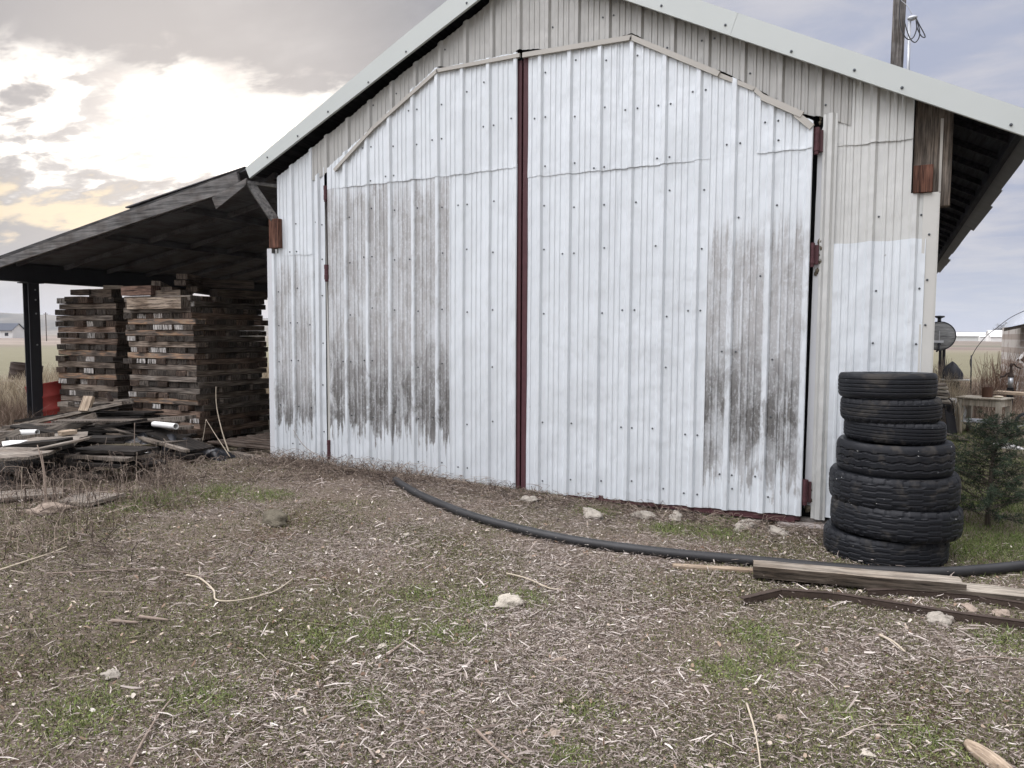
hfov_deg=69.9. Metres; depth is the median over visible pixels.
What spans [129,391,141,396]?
timber
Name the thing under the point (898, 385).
tyre
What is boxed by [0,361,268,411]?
tall dry grass
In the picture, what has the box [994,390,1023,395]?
white plank
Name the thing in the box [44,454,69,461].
plank
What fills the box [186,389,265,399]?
timber
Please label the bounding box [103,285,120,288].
timber
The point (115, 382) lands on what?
timber
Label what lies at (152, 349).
timber
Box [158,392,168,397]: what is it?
timber
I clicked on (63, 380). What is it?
timber
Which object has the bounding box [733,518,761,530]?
stone
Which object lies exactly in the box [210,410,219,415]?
timber
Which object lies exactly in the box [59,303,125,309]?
timber
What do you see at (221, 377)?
timber
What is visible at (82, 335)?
timber
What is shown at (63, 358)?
timber
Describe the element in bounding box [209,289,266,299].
timber
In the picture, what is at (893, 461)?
tyre
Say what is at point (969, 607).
stone
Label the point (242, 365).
timber
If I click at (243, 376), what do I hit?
timber
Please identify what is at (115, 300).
timber
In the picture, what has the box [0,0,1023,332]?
sky
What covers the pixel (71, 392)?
timber
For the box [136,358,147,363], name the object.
timber
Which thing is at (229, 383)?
timber
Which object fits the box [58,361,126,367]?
timber
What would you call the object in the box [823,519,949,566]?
tyre
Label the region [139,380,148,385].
timber
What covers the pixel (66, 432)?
board offcut
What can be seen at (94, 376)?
timber
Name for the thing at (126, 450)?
plank
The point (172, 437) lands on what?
plastic sheet
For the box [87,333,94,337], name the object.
timber
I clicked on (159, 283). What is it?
timber
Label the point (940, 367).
dead shrub
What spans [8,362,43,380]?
oil drum
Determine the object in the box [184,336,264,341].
timber
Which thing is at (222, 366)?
timber
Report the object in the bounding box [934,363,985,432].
tall weed stalks
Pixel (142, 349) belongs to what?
timber
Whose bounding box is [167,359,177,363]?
timber
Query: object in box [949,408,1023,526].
spruce sapling
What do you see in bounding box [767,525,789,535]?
stone
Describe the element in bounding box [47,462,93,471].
plank
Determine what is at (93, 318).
timber
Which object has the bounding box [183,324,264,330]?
timber
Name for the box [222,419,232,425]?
timber
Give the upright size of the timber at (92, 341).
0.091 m
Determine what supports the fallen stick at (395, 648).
on the ground at (956, 352)
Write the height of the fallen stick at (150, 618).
0.023 m
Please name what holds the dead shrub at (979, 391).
on the ground at (956, 352)
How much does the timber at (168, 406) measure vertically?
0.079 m
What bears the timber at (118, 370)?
on the timber at (94, 376)
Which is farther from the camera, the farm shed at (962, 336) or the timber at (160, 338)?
the farm shed at (962, 336)
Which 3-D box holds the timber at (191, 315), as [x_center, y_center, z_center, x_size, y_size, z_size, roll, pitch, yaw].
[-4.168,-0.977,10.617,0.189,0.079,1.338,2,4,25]
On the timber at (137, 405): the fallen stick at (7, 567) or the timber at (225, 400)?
the timber at (225, 400)
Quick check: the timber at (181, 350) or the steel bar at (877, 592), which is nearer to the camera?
the steel bar at (877, 592)
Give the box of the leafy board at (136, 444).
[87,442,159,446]
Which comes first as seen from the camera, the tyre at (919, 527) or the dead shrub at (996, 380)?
the tyre at (919, 527)
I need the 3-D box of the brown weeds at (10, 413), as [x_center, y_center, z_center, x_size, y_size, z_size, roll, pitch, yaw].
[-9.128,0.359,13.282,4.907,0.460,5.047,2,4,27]
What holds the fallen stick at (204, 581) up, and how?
on the ground at (956, 352)
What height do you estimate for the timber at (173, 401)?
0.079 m
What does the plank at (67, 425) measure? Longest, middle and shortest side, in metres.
0.920 x 0.129 x 0.124 m
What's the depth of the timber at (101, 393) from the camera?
11.58 m
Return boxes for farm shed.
[955,332,985,340]
[978,335,985,340]
[985,330,1001,340]
[989,333,1001,341]
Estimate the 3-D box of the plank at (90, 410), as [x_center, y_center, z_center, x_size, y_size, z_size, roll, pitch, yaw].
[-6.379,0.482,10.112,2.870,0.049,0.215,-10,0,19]
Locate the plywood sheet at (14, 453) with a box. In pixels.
[0,431,87,461]
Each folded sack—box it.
[937,389,948,392]
[937,392,949,395]
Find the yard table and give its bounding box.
[955,395,1013,435]
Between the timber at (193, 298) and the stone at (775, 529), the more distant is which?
the timber at (193, 298)
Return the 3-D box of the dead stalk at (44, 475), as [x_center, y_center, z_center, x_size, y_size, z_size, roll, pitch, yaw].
[-4.034,0.931,6.326,0.017,0.698,0.182,-3,5,-41]
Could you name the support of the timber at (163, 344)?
on the timber at (133, 349)
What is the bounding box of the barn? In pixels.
[0,0,1023,528]
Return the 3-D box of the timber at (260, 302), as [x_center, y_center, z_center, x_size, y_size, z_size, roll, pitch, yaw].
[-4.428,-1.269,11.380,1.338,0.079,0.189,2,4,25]
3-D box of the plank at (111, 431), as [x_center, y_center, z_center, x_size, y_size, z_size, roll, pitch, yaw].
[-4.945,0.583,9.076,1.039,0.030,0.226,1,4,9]
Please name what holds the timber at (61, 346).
on the timber at (116, 353)
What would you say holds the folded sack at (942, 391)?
on the folded sack at (943, 394)
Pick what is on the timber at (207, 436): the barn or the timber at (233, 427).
the timber at (233, 427)
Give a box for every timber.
[55,310,75,315]
[55,321,66,326]
[55,355,68,360]
[56,315,125,320]
[56,367,66,371]
[57,298,66,303]
[57,333,67,337]
[57,344,66,349]
[58,327,125,332]
[58,350,128,356]
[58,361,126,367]
[58,372,128,379]
[58,378,68,383]
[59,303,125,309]
[60,389,72,394]
[60,406,128,411]
[61,338,128,344]
[61,384,129,391]
[61,395,130,402]
[64,296,85,301]
[65,310,75,314]
[66,344,79,349]
[66,378,80,383]
[67,321,73,326]
[67,367,79,372]
[68,333,78,337]
[69,355,76,360]
[69,390,75,394]
[70,289,90,295]
[73,298,92,303]
[74,321,86,326]
[75,390,91,395]
[76,309,85,314]
[77,356,85,361]
[78,297,96,303]
[79,333,86,337]
[79,344,89,349]
[79,367,86,372]
[80,379,86,384]
[84,368,94,372]
[85,356,95,361]
[85,391,98,396]
[86,309,96,314]
[86,321,93,326]
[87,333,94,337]
[87,379,101,384]
[89,289,121,298]
[90,344,94,349]
[93,297,103,302]
[93,321,106,326]
[94,333,107,337]
[95,344,124,349]
[95,356,109,361]
[95,368,105,373]
[96,309,106,314]
[97,379,103,384]
[98,391,110,396]
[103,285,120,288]
[103,297,124,302]
[103,356,127,361]
[104,379,129,385]
[106,309,124,314]
[106,321,138,326]
[106,368,131,373]
[107,345,130,349]
[108,333,147,338]
[108,391,128,397]
[115,404,131,409]
[121,285,160,295]
[123,307,200,313]
[123,313,137,318]
[123,358,136,363]
[124,295,200,301]
[125,330,203,335]
[126,325,138,329]
[127,297,189,308]
[127,336,138,340]
[128,319,205,323]
[128,352,204,358]
[129,341,205,347]
[129,363,206,370]
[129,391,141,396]
[130,374,206,382]
[130,380,139,385]
[131,347,136,351]
[131,397,207,405]
[132,369,142,374]
[132,386,209,393]
[132,402,144,407]
[133,408,209,417]
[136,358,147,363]
[137,313,145,318]
[137,347,148,351]
[137,391,148,396]
[138,336,144,340]
[139,319,215,324]
[139,325,145,329]
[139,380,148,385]
[141,369,156,374]
[143,403,152,408]
[145,307,212,313]
[145,336,156,340]
[146,313,153,318]
[146,324,157,329]
[146,392,157,397]
[147,358,156,363]
[148,347,156,352]
[148,369,158,374]
[149,381,158,386]
[150,290,192,295]
[151,281,170,286]
[152,403,163,408]
[153,313,171,318]
[153,324,166,329]
[156,358,166,363]
[157,336,164,340]
[157,347,169,352]
[157,370,166,375]
[158,381,168,386]
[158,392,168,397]
[161,287,193,293]
[163,313,177,318]
[163,324,181,329]
[164,404,173,408]
[165,336,173,340]
[166,370,183,375]
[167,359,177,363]
[168,422,209,428]
[169,347,187,352]
[169,382,179,387]
[169,393,177,398]
[170,341,217,347]
[173,313,228,319]
[174,280,218,288]
[174,325,232,330]
[174,336,184,341]
[176,274,210,281]
[176,347,202,352]
[176,370,186,375]
[177,359,187,364]
[177,393,186,398]
[178,405,194,410]
[178,429,187,433]
[180,382,189,387]
[182,312,262,319]
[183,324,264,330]
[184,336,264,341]
[186,286,209,294]
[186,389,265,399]
[187,357,266,364]
[187,368,266,376]
[188,347,267,352]
[188,420,267,434]
[189,378,268,387]
[189,409,268,423]
[190,301,265,309]
[192,434,210,439]
[194,399,269,410]
[201,279,253,289]
[201,296,211,301]
[203,330,215,335]
[204,353,217,358]
[205,319,225,324]
[207,364,217,369]
[207,376,217,381]
[208,398,219,403]
[208,421,222,427]
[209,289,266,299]
[210,387,217,392]
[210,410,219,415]
[211,432,219,437]
[212,297,225,301]
[217,364,228,369]
[218,342,228,346]
[218,353,225,357]
[218,375,225,380]
[218,386,231,392]
[220,397,232,403]
[220,408,232,414]
[220,430,232,437]
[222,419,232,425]
[225,331,237,335]
[226,352,235,357]
[226,374,239,379]
[229,342,236,346]
[229,363,237,368]
[230,386,237,390]
[232,407,240,412]
[232,429,240,434]
[234,352,246,357]
[236,309,242,313]
[237,352,257,357]
[237,363,247,368]
[237,385,248,389]
[238,331,245,335]
[239,374,247,379]
[241,428,250,433]
[243,341,265,346]
[243,417,249,422]
[245,394,259,400]
[246,320,267,325]
[246,331,255,335]
[247,320,253,324]
[248,363,256,367]
[248,374,258,378]
[249,384,260,389]
[250,416,258,421]
[250,426,262,431]
[252,405,259,410]
[253,310,261,314]
[255,300,263,304]
[256,331,265,335]
[257,362,266,367]
[258,352,265,356]
[259,393,268,398]
[259,415,269,420]
[260,404,269,409]
[261,383,268,388]
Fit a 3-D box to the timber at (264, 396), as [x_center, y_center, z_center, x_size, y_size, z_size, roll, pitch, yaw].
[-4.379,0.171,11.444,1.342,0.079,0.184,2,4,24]
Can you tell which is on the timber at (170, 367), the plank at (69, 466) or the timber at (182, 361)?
the timber at (182, 361)
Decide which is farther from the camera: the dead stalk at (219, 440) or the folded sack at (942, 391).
the folded sack at (942, 391)
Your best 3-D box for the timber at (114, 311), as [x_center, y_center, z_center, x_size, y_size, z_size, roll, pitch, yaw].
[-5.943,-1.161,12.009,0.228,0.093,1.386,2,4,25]
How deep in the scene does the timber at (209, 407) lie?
10.55 m
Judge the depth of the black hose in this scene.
5.22 m
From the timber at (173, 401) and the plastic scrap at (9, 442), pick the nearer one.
the plastic scrap at (9, 442)
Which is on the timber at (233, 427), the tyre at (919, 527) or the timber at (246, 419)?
the timber at (246, 419)
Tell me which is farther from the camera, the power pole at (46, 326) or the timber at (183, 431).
the power pole at (46, 326)
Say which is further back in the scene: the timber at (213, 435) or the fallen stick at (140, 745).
the timber at (213, 435)
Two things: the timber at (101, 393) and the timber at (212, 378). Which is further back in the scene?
the timber at (101, 393)
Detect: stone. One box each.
[25,502,73,515]
[100,668,120,680]
[262,509,287,527]
[494,593,524,608]
[520,495,537,502]
[547,727,561,738]
[551,656,567,662]
[583,507,602,519]
[630,511,656,518]
[668,510,683,521]
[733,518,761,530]
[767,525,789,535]
[774,714,788,721]
[926,611,954,626]
[958,602,977,612]
[990,609,1010,616]
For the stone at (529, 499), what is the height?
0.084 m
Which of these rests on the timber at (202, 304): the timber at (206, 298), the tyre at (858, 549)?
the timber at (206, 298)
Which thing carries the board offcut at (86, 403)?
on the plank at (90, 410)
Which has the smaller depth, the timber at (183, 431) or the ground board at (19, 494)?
the ground board at (19, 494)
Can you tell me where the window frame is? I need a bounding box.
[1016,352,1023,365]
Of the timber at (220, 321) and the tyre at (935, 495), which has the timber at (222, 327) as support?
the timber at (220, 321)
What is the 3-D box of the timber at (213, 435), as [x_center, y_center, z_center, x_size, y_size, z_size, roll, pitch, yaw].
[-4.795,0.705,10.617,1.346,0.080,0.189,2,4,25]
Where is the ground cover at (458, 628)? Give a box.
[0,448,1023,767]
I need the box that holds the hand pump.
[1000,363,1021,404]
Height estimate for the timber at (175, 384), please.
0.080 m
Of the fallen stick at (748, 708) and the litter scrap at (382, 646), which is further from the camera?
the litter scrap at (382, 646)
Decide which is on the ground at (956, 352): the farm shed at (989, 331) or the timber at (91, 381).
the farm shed at (989, 331)
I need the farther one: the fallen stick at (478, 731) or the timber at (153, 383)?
the timber at (153, 383)
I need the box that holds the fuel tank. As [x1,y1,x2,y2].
[934,316,955,375]
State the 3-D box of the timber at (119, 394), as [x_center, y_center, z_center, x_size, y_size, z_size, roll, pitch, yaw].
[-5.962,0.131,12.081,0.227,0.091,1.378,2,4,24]
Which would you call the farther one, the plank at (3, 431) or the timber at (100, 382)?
the timber at (100, 382)
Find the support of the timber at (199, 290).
on the timber at (171, 292)
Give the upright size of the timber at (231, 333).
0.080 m
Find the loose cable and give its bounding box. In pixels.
[970,311,1023,367]
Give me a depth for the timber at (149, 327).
10.35 m
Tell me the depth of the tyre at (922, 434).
5.06 m
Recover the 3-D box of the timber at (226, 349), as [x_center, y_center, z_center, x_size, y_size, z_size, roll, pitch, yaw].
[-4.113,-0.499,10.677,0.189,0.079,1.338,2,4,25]
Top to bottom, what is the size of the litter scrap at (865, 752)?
0.020 m
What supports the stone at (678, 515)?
on the ground at (956, 352)
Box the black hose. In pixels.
[392,477,1023,576]
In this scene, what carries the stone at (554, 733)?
on the ground at (956, 352)
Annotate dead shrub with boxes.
[933,357,951,380]
[961,381,1005,416]
[971,352,1023,410]
[986,350,1023,409]
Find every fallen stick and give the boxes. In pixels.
[0,546,66,570]
[46,569,213,578]
[111,619,138,623]
[128,696,173,767]
[138,615,168,620]
[186,574,292,601]
[385,634,413,655]
[475,728,513,763]
[506,573,559,589]
[746,702,760,767]
[879,634,905,651]
[956,656,1023,662]
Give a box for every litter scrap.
[378,643,387,648]
[861,748,875,758]
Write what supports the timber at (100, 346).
on the timber at (116, 353)
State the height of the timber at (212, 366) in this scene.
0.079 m
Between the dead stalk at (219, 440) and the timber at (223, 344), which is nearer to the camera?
the dead stalk at (219, 440)
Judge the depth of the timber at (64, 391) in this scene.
11.93 m
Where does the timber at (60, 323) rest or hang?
on the timber at (96, 329)
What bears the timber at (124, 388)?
on the timber at (64, 391)
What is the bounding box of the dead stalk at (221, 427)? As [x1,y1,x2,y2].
[216,400,229,451]
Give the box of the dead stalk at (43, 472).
[37,445,45,502]
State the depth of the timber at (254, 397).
10.98 m
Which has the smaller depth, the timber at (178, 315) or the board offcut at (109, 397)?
the board offcut at (109, 397)
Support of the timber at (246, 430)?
on the ground at (956, 352)
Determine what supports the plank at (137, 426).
on the plank at (104, 424)
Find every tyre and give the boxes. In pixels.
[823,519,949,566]
[829,463,960,511]
[830,497,963,543]
[836,434,955,479]
[838,372,937,398]
[840,396,942,423]
[843,419,946,444]
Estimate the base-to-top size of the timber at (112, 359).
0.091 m
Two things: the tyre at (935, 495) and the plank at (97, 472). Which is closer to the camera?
the tyre at (935, 495)
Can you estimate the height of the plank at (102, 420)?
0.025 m
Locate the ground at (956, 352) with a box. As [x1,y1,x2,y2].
[0,334,1023,767]
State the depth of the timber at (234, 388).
10.66 m
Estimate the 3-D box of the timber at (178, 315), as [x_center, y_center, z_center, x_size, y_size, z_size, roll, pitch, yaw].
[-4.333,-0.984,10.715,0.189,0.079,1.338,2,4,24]
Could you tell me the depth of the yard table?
11.59 m
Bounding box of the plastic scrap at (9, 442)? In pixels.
[2,440,27,446]
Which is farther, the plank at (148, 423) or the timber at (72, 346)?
the timber at (72, 346)
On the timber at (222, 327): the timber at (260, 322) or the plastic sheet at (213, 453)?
the timber at (260, 322)
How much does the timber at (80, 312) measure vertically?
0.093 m
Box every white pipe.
[20,429,39,434]
[151,421,178,428]
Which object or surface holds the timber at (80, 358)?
on the timber at (92, 364)
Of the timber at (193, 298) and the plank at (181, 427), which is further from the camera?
the timber at (193, 298)
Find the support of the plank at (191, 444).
on the plank at (187, 455)
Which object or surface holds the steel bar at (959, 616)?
on the ground at (956, 352)
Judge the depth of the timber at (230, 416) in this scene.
10.52 m
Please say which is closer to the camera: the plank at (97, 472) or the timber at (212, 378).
the plank at (97, 472)
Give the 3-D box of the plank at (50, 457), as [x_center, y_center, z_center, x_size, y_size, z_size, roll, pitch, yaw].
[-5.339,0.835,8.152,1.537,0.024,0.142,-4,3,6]
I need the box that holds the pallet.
[207,432,269,453]
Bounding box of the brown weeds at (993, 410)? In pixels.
[948,374,1023,422]
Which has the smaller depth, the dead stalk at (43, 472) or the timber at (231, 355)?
the dead stalk at (43, 472)
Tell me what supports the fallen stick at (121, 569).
on the ground at (956, 352)
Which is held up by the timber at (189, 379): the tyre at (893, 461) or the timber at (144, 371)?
the timber at (144, 371)
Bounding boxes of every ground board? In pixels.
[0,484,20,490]
[0,487,66,501]
[57,492,124,506]
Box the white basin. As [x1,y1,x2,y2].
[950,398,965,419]
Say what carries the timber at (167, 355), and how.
on the timber at (130, 360)
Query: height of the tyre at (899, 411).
0.165 m
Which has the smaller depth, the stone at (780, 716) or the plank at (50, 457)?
the stone at (780, 716)
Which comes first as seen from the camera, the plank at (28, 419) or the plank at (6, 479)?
the plank at (6, 479)
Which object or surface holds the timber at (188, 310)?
on the timber at (191, 315)
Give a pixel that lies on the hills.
(52, 328)
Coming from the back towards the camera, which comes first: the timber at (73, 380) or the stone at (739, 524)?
the timber at (73, 380)
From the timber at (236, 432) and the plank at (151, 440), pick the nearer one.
the plank at (151, 440)
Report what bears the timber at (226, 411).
on the timber at (230, 416)
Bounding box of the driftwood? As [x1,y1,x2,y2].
[963,739,1012,767]
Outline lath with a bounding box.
[672,563,752,573]
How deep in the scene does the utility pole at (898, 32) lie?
18.19 m
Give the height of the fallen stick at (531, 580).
0.031 m
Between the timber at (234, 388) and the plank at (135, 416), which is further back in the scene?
the timber at (234, 388)
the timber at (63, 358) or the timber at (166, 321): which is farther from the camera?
the timber at (63, 358)
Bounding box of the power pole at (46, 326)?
[45,312,46,340]
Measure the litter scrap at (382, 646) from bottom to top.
0.020 m
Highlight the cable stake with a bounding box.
[970,355,971,386]
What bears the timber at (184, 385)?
on the timber at (264, 385)
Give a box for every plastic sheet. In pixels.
[124,432,159,458]
[160,434,205,461]
[204,448,235,460]
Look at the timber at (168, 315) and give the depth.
10.18 m
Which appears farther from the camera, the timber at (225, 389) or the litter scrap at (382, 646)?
the timber at (225, 389)
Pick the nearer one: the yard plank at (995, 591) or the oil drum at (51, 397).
the yard plank at (995, 591)
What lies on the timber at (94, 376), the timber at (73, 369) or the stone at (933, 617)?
the timber at (73, 369)
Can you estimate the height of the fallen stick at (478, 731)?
0.013 m
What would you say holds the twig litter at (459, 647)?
on the ground at (956, 352)
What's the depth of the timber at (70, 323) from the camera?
11.79 m
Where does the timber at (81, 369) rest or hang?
on the timber at (94, 376)
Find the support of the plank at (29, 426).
on the plank at (96, 433)
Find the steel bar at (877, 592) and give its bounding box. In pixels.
[865,588,1023,609]
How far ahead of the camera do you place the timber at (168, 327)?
10.15 m
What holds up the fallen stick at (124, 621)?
on the ground at (956, 352)
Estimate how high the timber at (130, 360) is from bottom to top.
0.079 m
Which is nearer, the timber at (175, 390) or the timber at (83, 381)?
the timber at (175, 390)
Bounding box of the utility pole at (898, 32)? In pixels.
[890,0,925,69]
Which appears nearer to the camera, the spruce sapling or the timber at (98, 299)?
the spruce sapling
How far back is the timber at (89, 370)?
11.58 m
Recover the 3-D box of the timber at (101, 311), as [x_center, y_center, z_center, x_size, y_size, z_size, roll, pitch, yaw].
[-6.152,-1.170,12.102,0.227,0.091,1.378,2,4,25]
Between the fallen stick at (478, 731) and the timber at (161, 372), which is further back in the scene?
the timber at (161, 372)
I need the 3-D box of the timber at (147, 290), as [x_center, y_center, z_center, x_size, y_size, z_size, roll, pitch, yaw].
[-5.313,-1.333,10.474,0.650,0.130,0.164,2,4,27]
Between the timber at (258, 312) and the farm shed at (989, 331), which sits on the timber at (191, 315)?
the timber at (258, 312)
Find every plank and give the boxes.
[0,400,133,429]
[0,428,21,443]
[0,430,12,433]
[0,437,73,448]
[0,461,42,477]
[0,468,53,473]
[0,475,26,484]
[1,465,56,468]
[2,423,94,428]
[5,437,124,444]
[6,469,114,477]
[8,432,54,439]
[9,459,47,466]
[10,423,60,433]
[14,406,120,421]
[29,436,91,450]
[35,456,66,459]
[40,413,97,433]
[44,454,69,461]
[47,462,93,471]
[51,418,188,422]
[55,448,166,468]
[57,452,77,455]
[58,458,144,468]
[64,453,155,461]
[67,445,86,448]
[70,416,151,424]
[75,398,133,405]
[75,445,159,454]
[76,428,153,433]
[77,418,147,431]
[80,425,148,428]
[81,423,135,427]
[81,435,133,441]
[82,411,163,414]
[88,433,105,434]
[94,415,195,423]
[95,424,189,451]
[97,414,159,418]
[104,417,214,452]
[151,450,202,458]
[154,438,204,444]
[163,425,193,429]
[181,433,197,437]
[753,560,966,591]
[947,583,1023,601]
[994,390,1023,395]
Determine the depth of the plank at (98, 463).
7.34 m
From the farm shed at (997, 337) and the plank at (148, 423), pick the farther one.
the farm shed at (997, 337)
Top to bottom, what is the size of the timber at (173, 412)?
0.079 m
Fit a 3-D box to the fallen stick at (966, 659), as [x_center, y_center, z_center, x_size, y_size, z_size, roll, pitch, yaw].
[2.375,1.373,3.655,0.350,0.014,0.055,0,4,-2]
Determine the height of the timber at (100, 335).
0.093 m
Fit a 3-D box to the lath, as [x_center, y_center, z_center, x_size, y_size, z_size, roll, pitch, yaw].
[1.370,1.257,4.997,0.544,0.024,0.064,2,4,8]
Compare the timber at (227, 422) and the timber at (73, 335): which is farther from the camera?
the timber at (73, 335)
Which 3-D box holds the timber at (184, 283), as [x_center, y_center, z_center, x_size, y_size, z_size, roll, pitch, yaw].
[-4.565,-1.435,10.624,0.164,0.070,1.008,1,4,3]
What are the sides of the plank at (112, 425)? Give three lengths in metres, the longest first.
1.049 x 0.234 x 0.034 m
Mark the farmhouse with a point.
(11, 330)
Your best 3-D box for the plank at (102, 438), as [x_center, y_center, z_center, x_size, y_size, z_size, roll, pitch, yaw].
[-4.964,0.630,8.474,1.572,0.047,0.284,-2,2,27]
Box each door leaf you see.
[323,52,523,488]
[521,34,823,522]
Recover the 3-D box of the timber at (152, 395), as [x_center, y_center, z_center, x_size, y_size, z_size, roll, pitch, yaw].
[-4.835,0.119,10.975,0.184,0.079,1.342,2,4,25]
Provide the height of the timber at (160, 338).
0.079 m
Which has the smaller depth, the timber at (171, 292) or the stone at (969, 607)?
the stone at (969, 607)
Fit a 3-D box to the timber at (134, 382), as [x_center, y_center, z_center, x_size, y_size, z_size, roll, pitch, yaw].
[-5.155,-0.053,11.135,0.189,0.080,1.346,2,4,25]
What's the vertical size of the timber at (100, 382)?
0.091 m
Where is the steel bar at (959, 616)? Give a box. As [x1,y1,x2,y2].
[739,588,1023,630]
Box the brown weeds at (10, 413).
[0,388,59,426]
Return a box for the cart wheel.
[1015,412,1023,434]
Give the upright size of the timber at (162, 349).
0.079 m
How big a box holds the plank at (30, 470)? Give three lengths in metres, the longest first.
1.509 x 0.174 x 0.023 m
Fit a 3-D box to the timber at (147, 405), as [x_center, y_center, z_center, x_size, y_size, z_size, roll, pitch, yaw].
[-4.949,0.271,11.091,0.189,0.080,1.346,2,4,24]
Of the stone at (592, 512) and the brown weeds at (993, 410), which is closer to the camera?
the stone at (592, 512)
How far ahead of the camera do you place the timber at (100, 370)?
11.50 m
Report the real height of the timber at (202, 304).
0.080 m
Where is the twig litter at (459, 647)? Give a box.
[1,459,1023,767]
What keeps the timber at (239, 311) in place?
on the timber at (129, 315)
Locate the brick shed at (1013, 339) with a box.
[1000,307,1023,401]
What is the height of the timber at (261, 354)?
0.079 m
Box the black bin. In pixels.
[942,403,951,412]
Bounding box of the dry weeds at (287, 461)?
[0,439,823,562]
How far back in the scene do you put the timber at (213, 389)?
10.33 m
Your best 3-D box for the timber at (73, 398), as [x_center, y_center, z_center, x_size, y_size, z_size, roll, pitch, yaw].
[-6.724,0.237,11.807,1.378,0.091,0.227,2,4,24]
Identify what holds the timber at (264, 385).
on the timber at (133, 393)
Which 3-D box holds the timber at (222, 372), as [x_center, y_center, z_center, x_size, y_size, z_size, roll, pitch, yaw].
[-4.123,-0.176,10.652,0.184,0.079,1.342,2,4,25]
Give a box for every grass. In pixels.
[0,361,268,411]
[1,423,1023,767]
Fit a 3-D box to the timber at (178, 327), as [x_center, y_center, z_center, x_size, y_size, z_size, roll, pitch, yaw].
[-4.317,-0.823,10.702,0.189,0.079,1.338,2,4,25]
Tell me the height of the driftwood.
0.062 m
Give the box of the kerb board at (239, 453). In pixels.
[230,451,276,464]
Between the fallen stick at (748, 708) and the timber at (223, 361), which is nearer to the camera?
the fallen stick at (748, 708)
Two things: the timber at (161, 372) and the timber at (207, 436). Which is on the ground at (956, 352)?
the timber at (207, 436)
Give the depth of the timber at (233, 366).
10.65 m
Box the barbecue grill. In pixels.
[939,361,969,395]
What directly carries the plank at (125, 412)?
on the plank at (28, 419)
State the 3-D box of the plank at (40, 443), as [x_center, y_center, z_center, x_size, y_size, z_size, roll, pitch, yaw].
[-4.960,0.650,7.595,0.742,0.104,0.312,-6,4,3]
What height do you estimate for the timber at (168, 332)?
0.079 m
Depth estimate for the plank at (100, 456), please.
7.37 m
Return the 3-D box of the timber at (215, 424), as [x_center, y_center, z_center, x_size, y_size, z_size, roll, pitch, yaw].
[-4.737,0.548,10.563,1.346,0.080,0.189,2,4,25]
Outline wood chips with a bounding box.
[0,458,1023,767]
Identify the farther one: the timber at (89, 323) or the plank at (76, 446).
the timber at (89, 323)
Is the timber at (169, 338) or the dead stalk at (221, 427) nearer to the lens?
the dead stalk at (221, 427)
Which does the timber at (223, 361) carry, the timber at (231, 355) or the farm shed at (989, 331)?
the timber at (231, 355)
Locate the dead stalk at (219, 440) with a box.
[206,420,229,456]
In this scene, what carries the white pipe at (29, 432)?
on the plank at (15, 432)
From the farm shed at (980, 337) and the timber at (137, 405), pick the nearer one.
the timber at (137, 405)
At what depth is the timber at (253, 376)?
10.92 m
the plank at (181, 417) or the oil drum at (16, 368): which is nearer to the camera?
the plank at (181, 417)
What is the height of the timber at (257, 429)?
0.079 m
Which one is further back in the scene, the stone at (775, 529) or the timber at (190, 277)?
the timber at (190, 277)
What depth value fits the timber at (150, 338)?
10.33 m
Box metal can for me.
[982,387,992,397]
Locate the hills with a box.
[0,313,267,334]
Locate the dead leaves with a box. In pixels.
[0,458,1023,767]
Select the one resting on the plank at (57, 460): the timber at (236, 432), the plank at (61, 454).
the plank at (61, 454)
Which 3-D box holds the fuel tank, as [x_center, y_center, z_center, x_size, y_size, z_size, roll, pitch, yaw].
[10.409,-0.651,18.042,0.761,2.031,2.070,2,4,27]
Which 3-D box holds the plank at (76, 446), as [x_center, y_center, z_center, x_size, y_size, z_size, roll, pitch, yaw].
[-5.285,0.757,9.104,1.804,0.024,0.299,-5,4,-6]
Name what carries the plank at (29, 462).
on the plank at (28, 467)
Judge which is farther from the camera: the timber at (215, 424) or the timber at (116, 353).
the timber at (116, 353)
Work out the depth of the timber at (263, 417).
11.10 m
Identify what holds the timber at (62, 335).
on the timber at (92, 341)
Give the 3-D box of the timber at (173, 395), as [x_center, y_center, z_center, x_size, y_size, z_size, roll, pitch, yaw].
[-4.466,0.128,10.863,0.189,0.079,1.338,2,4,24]
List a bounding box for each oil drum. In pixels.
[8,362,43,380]
[25,381,62,422]
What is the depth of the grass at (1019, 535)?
3.93 m
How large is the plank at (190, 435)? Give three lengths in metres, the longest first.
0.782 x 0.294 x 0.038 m
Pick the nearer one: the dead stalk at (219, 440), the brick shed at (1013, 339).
the dead stalk at (219, 440)
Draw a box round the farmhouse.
[0,323,23,337]
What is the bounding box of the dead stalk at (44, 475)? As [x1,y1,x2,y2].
[41,451,46,502]
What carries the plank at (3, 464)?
on the ground at (956, 352)
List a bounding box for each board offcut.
[57,401,74,406]
[58,429,76,435]
[78,396,94,411]
[105,393,113,401]

